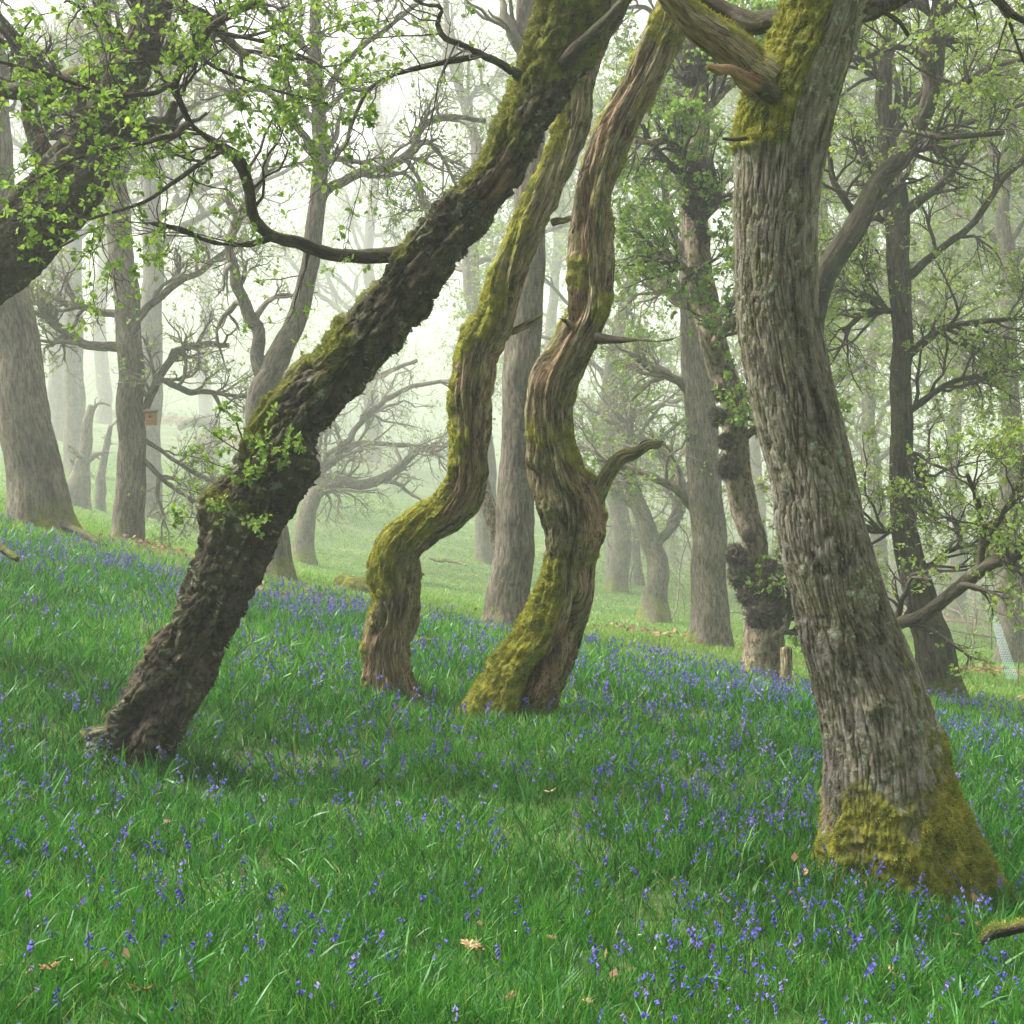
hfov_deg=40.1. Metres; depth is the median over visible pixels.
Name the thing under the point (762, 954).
bluebell
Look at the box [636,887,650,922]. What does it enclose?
bluebell
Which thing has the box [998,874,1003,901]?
bluebell
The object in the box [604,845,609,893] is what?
bluebell
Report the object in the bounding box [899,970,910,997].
bluebell
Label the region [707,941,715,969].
bluebell
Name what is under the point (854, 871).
bluebell
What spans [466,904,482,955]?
bluebell
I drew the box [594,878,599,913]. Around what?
bluebell
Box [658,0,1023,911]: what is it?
oak tree
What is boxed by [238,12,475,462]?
misty tree
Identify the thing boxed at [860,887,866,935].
bluebell
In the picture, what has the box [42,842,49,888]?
bluebell
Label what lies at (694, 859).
bluebell
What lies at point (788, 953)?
bluebell
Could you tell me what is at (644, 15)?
sky
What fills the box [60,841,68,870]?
bluebell
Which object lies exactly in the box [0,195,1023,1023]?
ground
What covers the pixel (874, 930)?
bluebell
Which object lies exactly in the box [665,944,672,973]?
bluebell
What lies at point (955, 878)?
bluebell
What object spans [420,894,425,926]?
bluebell
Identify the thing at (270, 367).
oak tree
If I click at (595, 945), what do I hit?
bluebell
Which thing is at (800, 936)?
bluebell
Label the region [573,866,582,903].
bluebell
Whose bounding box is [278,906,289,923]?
bluebell
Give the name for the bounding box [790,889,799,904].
bluebell
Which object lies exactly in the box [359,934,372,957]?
bluebell
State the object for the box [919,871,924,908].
bluebell
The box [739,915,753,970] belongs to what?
bluebell
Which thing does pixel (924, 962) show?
bluebell
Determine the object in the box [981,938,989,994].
bluebell
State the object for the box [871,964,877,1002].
bluebell
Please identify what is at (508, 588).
oak tree
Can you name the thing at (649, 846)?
bluebell
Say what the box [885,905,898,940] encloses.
bluebell
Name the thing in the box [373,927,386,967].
bluebell
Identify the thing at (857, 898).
bluebell
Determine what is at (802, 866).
bluebell
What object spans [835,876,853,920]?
bluebell
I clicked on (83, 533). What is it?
log
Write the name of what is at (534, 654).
twisted tree
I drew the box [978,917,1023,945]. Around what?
mossy log
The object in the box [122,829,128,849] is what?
bluebell
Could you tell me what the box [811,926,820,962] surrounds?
bluebell
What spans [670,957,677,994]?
bluebell
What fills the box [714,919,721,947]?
bluebell
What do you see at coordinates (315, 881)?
bluebell
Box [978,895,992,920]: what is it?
bluebell
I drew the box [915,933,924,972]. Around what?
bluebell
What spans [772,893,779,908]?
bluebell
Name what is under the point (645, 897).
bluebell
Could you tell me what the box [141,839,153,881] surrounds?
bluebell
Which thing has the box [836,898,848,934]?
bluebell
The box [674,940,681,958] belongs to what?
bluebell
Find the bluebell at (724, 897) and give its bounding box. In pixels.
[720,892,743,949]
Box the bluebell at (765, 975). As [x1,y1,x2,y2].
[757,966,775,1007]
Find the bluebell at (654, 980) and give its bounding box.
[650,970,657,1008]
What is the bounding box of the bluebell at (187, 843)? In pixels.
[184,839,190,871]
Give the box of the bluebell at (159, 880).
[155,876,162,904]
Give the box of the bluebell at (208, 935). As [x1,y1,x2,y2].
[204,930,212,950]
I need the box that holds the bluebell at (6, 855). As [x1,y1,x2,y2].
[0,844,15,889]
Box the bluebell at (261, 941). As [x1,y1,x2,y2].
[257,937,265,966]
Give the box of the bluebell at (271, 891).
[267,883,279,929]
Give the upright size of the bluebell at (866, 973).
0.196 m
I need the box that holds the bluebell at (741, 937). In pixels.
[734,918,753,976]
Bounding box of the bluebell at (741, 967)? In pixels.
[738,953,746,989]
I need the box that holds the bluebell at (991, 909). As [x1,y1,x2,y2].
[980,891,993,922]
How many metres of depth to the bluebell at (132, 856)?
4.62 m
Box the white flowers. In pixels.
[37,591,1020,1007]
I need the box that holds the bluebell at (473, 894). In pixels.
[463,879,477,926]
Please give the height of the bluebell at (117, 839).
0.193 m
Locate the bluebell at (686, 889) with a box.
[680,875,688,894]
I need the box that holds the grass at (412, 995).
[0,445,1023,1023]
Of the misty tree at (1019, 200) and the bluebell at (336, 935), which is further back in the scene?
the misty tree at (1019, 200)
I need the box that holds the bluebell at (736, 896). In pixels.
[728,888,740,942]
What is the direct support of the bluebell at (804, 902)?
on the ground at (424, 473)
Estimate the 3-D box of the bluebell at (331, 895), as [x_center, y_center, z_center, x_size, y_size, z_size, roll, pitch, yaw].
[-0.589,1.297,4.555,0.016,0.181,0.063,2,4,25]
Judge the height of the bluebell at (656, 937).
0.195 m
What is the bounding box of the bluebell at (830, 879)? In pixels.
[826,869,836,914]
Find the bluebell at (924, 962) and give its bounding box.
[919,954,929,972]
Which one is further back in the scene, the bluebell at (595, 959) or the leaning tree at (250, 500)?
the leaning tree at (250, 500)
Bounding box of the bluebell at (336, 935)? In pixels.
[331,911,349,955]
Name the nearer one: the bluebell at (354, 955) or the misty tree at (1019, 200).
the bluebell at (354, 955)
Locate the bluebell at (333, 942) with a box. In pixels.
[330,929,337,964]
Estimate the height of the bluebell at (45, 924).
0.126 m
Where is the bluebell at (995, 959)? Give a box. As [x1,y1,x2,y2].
[989,955,997,967]
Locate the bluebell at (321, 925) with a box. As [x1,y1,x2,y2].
[320,914,329,964]
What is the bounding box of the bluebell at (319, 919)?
[311,910,328,941]
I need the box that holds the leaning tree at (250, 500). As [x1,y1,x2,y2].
[0,0,632,770]
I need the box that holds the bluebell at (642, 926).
[639,918,646,950]
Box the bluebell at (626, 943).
[620,938,647,1002]
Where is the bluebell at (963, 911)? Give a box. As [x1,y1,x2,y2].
[953,893,966,928]
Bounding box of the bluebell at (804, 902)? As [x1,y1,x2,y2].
[800,896,814,960]
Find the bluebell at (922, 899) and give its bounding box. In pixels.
[916,891,923,930]
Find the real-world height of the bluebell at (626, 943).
0.201 m
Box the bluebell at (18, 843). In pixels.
[15,838,25,857]
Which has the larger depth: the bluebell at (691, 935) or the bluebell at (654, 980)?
the bluebell at (691, 935)
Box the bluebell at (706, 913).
[701,909,710,926]
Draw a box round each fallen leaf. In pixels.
[39,961,59,969]
[130,984,152,990]
[461,937,484,950]
[505,991,515,998]
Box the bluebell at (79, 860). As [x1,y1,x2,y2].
[74,846,82,881]
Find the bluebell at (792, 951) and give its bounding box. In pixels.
[785,937,800,990]
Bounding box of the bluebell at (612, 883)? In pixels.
[606,872,615,896]
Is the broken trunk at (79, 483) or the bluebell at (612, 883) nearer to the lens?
the bluebell at (612, 883)
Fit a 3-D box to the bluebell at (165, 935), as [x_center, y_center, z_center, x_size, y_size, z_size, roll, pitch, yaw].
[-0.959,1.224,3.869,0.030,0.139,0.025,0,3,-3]
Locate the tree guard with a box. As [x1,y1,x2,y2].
[990,610,1019,686]
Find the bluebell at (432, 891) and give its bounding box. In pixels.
[430,888,439,910]
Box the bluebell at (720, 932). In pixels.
[719,924,722,962]
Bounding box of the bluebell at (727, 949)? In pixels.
[722,944,732,981]
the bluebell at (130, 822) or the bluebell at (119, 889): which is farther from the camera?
the bluebell at (130, 822)
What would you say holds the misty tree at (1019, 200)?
on the ground at (424, 473)
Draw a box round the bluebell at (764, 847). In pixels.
[760,841,766,881]
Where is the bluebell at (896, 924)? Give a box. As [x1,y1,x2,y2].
[891,915,898,953]
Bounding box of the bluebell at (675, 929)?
[673,919,679,967]
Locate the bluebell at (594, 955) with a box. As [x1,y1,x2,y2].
[586,945,602,1002]
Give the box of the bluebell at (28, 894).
[25,888,32,937]
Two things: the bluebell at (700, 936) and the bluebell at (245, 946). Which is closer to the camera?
the bluebell at (245, 946)
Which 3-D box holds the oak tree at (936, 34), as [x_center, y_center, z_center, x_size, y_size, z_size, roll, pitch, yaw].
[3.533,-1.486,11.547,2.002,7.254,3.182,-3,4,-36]
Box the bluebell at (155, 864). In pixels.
[154,861,162,876]
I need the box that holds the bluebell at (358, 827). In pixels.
[352,816,362,855]
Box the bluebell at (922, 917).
[918,912,926,939]
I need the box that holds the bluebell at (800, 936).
[797,933,804,962]
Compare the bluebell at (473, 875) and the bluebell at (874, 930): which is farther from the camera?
the bluebell at (473, 875)
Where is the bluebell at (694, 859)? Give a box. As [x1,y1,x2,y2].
[689,843,704,884]
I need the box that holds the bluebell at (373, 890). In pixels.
[367,870,384,919]
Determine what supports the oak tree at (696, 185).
on the ground at (424, 473)
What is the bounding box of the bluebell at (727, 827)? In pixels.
[725,824,740,862]
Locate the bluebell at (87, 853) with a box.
[80,841,91,875]
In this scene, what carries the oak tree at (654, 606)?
on the ground at (424, 473)
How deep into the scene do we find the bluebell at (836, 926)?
4.59 m
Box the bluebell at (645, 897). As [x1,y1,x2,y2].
[639,888,650,931]
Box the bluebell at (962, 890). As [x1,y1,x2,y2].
[960,887,967,905]
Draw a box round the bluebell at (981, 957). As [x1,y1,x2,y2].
[977,945,984,975]
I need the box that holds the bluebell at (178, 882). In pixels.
[176,874,182,899]
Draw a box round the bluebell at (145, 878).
[142,872,152,887]
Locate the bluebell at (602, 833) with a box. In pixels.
[593,817,606,852]
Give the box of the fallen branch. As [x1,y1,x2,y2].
[428,558,466,565]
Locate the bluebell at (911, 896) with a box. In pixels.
[909,886,919,920]
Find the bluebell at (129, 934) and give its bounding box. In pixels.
[124,928,134,946]
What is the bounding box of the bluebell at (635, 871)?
[630,865,643,905]
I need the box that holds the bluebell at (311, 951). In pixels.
[305,925,325,983]
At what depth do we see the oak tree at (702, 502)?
21.79 m
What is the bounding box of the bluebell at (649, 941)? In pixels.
[640,928,655,959]
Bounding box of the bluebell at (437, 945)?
[427,939,448,988]
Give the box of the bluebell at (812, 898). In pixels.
[807,894,814,945]
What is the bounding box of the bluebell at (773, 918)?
[771,914,777,940]
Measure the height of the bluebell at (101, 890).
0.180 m
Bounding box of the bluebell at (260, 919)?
[253,909,262,964]
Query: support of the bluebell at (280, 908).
on the ground at (424, 473)
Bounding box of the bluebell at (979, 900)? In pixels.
[971,895,982,930]
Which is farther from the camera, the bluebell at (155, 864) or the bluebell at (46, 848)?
the bluebell at (155, 864)
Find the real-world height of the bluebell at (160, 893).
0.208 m
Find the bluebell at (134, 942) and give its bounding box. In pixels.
[130,937,139,964]
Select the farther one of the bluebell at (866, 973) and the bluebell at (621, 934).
the bluebell at (621, 934)
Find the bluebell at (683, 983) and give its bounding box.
[680,975,688,1012]
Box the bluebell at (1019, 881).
[1012,873,1023,905]
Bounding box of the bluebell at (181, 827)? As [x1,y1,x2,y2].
[180,824,187,838]
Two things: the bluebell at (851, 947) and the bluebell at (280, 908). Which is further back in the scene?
the bluebell at (851, 947)
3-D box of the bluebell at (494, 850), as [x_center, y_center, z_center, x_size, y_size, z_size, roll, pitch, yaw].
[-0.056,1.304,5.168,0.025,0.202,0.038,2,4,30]
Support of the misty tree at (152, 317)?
on the ground at (424, 473)
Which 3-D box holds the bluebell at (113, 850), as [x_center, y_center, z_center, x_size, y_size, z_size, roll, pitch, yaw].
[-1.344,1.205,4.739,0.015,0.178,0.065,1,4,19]
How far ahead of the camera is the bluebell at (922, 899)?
5.01 m
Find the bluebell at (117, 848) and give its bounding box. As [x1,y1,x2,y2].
[111,832,126,870]
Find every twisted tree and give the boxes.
[359,0,628,699]
[452,0,685,722]
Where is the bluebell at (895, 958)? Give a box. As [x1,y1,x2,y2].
[889,955,899,973]
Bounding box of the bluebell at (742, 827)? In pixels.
[739,822,747,861]
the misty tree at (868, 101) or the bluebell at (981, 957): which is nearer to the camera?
the bluebell at (981, 957)
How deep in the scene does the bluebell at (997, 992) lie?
4.20 m
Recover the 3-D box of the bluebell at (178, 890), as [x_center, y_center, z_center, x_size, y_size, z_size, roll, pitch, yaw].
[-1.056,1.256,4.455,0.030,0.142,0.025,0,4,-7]
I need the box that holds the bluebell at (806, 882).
[802,878,810,889]
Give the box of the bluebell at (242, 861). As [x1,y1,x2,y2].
[238,855,249,873]
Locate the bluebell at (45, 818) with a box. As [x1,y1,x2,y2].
[41,814,50,838]
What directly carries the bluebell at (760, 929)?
on the ground at (424, 473)
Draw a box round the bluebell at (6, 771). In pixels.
[4,770,18,808]
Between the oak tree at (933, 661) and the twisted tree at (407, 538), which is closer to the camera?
the twisted tree at (407, 538)
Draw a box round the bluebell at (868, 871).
[864,852,877,895]
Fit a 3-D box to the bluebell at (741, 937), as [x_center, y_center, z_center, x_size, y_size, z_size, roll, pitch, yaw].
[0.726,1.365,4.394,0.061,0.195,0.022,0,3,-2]
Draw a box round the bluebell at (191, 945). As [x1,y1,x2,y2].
[183,940,194,973]
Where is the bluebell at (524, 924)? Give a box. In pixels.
[522,920,530,943]
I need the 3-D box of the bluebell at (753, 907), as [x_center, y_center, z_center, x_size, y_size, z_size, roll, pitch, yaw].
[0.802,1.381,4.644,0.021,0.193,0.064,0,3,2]
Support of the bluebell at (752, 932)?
on the ground at (424, 473)
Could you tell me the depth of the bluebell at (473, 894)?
4.65 m
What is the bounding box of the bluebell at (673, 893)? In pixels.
[669,887,679,908]
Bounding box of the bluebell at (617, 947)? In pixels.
[613,943,624,973]
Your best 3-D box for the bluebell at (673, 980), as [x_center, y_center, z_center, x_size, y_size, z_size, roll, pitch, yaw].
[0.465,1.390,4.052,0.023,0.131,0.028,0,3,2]
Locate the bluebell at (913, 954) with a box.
[909,945,920,978]
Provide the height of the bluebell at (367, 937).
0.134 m
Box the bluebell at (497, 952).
[495,940,503,994]
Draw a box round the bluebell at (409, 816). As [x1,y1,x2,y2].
[406,812,417,843]
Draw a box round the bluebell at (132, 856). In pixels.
[131,853,136,880]
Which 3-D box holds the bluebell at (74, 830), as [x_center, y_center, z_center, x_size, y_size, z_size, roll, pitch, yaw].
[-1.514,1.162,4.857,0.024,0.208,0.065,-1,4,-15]
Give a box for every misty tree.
[1,0,220,476]
[7,0,154,441]
[11,0,391,519]
[15,0,263,423]
[133,25,310,418]
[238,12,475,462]
[325,0,713,564]
[383,31,673,414]
[438,4,847,593]
[559,73,881,536]
[574,382,691,572]
[576,388,686,585]
[643,0,1023,575]
[712,0,1023,593]
[818,0,1023,663]
[831,0,1023,623]
[917,2,1023,447]
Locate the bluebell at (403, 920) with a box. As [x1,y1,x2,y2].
[398,915,404,932]
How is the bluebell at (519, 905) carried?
on the ground at (424, 473)
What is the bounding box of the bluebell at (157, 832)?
[147,827,159,870]
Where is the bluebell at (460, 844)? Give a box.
[456,827,469,859]
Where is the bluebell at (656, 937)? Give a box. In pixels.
[645,932,662,970]
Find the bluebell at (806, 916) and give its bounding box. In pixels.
[799,898,816,950]
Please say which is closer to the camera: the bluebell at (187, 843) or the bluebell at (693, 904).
the bluebell at (693, 904)
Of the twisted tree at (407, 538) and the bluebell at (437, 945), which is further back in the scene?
the twisted tree at (407, 538)
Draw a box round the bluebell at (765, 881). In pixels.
[760,873,773,900]
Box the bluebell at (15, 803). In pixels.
[11,788,19,843]
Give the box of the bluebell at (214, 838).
[211,832,220,857]
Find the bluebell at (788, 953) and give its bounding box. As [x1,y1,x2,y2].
[779,944,798,986]
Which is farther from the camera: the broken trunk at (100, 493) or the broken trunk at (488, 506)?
the broken trunk at (100, 493)
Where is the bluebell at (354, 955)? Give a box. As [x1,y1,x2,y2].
[345,949,359,996]
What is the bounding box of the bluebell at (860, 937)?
[852,931,863,973]
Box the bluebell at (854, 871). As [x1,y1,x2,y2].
[850,868,871,915]
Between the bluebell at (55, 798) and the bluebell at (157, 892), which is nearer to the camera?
the bluebell at (157, 892)
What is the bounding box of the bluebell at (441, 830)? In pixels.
[439,819,450,836]
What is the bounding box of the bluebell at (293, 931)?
[291,921,302,940]
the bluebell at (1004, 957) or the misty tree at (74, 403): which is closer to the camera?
the bluebell at (1004, 957)
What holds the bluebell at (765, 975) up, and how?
on the ground at (424, 473)
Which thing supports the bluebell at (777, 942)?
on the ground at (424, 473)
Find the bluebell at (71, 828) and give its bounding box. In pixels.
[68,810,79,858]
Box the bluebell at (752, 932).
[741,924,758,973]
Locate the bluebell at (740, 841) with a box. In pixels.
[736,830,747,868]
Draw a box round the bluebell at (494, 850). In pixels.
[491,839,501,878]
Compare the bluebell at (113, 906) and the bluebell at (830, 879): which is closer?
the bluebell at (113, 906)
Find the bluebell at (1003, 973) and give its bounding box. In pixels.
[997,970,1007,980]
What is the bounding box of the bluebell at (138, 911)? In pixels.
[131,906,142,927]
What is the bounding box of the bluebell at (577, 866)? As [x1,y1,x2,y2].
[572,861,582,901]
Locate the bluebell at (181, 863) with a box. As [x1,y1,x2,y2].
[175,858,185,900]
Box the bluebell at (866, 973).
[858,952,877,1012]
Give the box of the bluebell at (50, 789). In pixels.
[46,770,52,813]
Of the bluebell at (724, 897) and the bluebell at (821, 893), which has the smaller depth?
the bluebell at (724, 897)
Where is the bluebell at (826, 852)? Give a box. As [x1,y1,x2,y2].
[818,840,829,873]
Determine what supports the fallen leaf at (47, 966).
on the grass at (412, 995)
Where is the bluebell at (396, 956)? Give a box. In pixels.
[393,941,405,989]
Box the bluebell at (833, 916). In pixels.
[828,908,834,930]
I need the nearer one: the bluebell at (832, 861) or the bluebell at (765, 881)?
the bluebell at (765, 881)
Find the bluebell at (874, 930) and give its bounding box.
[868,924,880,952]
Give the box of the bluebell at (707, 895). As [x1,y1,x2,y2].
[704,892,721,925]
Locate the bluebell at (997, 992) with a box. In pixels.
[990,984,1001,1018]
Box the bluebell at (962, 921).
[957,918,965,935]
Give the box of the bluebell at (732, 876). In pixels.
[726,866,739,898]
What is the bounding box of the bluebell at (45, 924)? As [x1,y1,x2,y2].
[44,916,55,948]
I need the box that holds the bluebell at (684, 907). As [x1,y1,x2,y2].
[679,895,687,938]
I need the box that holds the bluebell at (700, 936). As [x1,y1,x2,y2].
[695,925,705,978]
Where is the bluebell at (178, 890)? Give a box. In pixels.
[175,887,184,919]
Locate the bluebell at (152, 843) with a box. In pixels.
[151,836,158,875]
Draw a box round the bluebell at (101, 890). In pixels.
[95,881,103,927]
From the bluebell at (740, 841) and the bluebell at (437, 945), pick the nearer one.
the bluebell at (437, 945)
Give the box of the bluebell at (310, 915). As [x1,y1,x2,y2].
[305,910,321,936]
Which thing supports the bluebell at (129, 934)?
on the ground at (424, 473)
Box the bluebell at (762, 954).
[743,952,763,993]
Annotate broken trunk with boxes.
[67,397,114,510]
[94,421,117,511]
[481,479,495,552]
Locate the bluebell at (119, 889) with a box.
[111,874,120,933]
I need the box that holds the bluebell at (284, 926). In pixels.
[273,906,289,957]
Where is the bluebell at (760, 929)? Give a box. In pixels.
[750,908,765,955]
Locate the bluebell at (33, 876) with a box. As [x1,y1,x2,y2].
[25,865,40,908]
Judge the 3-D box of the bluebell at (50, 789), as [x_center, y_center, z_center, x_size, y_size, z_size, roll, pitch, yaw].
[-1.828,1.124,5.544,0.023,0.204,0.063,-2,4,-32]
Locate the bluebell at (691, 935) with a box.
[686,926,697,974]
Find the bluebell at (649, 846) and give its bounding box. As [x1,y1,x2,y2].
[647,842,651,858]
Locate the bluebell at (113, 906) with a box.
[109,901,119,928]
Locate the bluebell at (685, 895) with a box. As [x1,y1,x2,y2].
[682,893,690,916]
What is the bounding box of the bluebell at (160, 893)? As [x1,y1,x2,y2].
[155,876,168,930]
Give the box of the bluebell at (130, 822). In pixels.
[115,817,134,851]
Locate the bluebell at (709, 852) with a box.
[707,846,713,891]
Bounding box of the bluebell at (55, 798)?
[51,794,57,823]
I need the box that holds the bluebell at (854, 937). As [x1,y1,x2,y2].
[851,932,857,948]
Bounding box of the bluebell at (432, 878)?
[428,866,439,907]
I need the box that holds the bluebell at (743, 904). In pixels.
[735,896,748,937]
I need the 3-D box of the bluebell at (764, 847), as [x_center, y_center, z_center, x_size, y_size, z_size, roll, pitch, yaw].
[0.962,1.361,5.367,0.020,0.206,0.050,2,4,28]
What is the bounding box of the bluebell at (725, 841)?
[721,836,728,853]
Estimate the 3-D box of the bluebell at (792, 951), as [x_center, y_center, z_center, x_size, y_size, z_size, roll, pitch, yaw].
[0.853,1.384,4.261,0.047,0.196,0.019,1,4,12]
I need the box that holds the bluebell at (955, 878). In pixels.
[949,871,960,888]
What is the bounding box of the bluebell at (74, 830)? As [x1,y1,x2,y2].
[71,819,77,858]
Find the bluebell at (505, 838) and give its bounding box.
[499,831,509,871]
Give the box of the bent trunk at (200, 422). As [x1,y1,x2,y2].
[177,416,219,464]
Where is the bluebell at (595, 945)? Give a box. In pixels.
[588,935,596,1000]
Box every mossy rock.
[332,574,369,593]
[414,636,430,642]
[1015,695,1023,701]
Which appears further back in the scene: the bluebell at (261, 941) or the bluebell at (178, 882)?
the bluebell at (178, 882)
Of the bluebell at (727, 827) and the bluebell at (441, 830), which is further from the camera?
the bluebell at (727, 827)
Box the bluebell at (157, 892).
[156,890,175,930]
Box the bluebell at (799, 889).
[797,886,807,909]
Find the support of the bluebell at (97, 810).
on the ground at (424, 473)
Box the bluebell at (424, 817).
[418,812,427,842]
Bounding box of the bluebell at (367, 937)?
[362,927,371,959]
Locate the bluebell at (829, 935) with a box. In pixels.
[823,928,832,969]
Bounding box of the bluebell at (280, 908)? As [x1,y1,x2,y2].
[275,902,285,928]
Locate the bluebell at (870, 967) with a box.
[857,959,877,1007]
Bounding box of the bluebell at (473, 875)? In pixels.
[471,866,480,892]
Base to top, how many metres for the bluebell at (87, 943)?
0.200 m
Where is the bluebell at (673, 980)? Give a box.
[669,971,676,997]
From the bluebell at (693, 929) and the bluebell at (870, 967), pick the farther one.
the bluebell at (693, 929)
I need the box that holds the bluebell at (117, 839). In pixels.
[115,826,127,864]
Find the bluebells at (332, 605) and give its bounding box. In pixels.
[0,513,1023,1023]
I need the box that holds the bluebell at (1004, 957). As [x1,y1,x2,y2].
[997,954,1008,964]
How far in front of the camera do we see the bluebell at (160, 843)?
5.19 m
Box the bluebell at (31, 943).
[23,936,34,985]
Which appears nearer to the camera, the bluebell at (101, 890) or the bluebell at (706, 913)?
the bluebell at (101, 890)
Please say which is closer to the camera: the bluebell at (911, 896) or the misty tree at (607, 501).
the bluebell at (911, 896)
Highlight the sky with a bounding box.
[0,0,1023,335]
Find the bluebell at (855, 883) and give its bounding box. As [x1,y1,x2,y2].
[846,879,859,921]
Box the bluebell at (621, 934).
[617,930,625,959]
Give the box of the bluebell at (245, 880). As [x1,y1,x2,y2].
[240,874,247,893]
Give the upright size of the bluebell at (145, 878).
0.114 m
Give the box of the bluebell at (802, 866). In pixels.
[799,863,805,882]
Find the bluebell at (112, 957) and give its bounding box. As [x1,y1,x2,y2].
[101,948,129,1013]
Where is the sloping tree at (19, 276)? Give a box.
[0,0,353,305]
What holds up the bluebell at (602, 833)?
on the ground at (424, 473)
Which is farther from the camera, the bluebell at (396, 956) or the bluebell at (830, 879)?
the bluebell at (830, 879)
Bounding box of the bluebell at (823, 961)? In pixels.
[820,948,829,978]
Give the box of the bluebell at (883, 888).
[877,879,894,922]
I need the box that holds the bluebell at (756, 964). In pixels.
[754,949,759,997]
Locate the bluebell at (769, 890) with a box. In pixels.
[766,879,775,924]
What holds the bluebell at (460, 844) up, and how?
on the ground at (424, 473)
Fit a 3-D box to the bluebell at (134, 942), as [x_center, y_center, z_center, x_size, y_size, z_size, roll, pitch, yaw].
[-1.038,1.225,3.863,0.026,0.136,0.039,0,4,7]
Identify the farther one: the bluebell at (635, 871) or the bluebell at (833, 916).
the bluebell at (635, 871)
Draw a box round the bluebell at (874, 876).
[870,866,884,897]
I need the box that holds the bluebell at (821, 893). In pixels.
[818,888,823,923]
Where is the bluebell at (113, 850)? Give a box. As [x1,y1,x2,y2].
[110,841,119,878]
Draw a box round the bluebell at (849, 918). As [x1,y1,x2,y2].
[845,904,854,939]
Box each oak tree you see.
[0,0,81,535]
[28,0,298,547]
[161,0,509,582]
[289,332,501,565]
[465,0,545,627]
[546,304,752,624]
[564,0,862,679]
[573,0,856,650]
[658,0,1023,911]
[755,0,1023,698]
[818,0,1023,691]
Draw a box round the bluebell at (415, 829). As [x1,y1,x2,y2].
[410,819,421,854]
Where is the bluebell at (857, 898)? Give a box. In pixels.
[856,895,864,925]
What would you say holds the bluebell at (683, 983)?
on the ground at (424, 473)
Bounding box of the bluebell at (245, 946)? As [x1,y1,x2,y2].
[236,934,257,982]
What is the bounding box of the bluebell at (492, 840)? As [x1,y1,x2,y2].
[489,828,499,855]
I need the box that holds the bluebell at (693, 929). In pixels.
[692,924,697,975]
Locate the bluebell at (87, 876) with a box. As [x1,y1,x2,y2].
[86,865,95,891]
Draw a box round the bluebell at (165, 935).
[158,930,168,956]
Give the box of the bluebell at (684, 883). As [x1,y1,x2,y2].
[682,877,688,905]
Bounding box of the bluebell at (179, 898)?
[176,891,182,915]
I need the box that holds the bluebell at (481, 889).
[475,885,482,911]
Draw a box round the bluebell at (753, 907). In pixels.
[751,899,757,948]
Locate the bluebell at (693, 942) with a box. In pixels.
[690,938,713,993]
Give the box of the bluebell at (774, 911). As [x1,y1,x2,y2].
[765,902,778,928]
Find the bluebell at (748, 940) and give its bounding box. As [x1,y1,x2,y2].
[736,923,755,977]
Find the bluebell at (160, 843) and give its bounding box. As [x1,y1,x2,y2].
[157,839,166,868]
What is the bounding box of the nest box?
[143,409,157,424]
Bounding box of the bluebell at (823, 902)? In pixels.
[817,899,826,909]
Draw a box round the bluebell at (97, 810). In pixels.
[81,807,101,849]
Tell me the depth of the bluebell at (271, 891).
4.24 m
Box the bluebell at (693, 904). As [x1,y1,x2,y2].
[691,895,700,925]
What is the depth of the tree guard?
21.44 m
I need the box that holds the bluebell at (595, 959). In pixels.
[592,945,599,977]
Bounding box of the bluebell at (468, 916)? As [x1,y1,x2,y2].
[464,910,471,936]
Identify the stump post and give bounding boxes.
[778,646,792,687]
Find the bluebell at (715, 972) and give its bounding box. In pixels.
[706,968,721,1000]
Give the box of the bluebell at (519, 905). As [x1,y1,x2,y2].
[514,895,521,944]
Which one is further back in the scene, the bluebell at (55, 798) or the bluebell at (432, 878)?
the bluebell at (55, 798)
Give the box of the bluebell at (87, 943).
[84,931,93,997]
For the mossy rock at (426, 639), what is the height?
0.052 m
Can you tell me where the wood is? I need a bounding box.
[9,25,1023,593]
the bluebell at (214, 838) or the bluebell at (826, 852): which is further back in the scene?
the bluebell at (826, 852)
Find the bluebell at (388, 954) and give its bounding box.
[379,942,390,966]
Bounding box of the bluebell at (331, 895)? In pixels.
[329,882,337,920]
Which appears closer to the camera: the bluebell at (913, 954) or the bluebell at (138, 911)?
the bluebell at (138, 911)
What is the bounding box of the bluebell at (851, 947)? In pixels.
[847,944,856,954]
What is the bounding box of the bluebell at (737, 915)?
[733,908,739,971]
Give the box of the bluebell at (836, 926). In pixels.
[834,925,841,961]
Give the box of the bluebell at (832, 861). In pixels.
[831,859,842,897]
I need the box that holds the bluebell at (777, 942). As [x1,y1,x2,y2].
[769,932,788,970]
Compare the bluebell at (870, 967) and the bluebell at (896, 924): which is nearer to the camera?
the bluebell at (870, 967)
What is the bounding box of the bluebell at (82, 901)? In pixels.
[60,895,86,960]
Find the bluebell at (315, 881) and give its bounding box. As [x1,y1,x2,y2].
[310,876,332,932]
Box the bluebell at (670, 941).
[666,931,680,981]
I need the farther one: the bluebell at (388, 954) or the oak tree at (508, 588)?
the oak tree at (508, 588)
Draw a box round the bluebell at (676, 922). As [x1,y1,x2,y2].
[661,917,680,959]

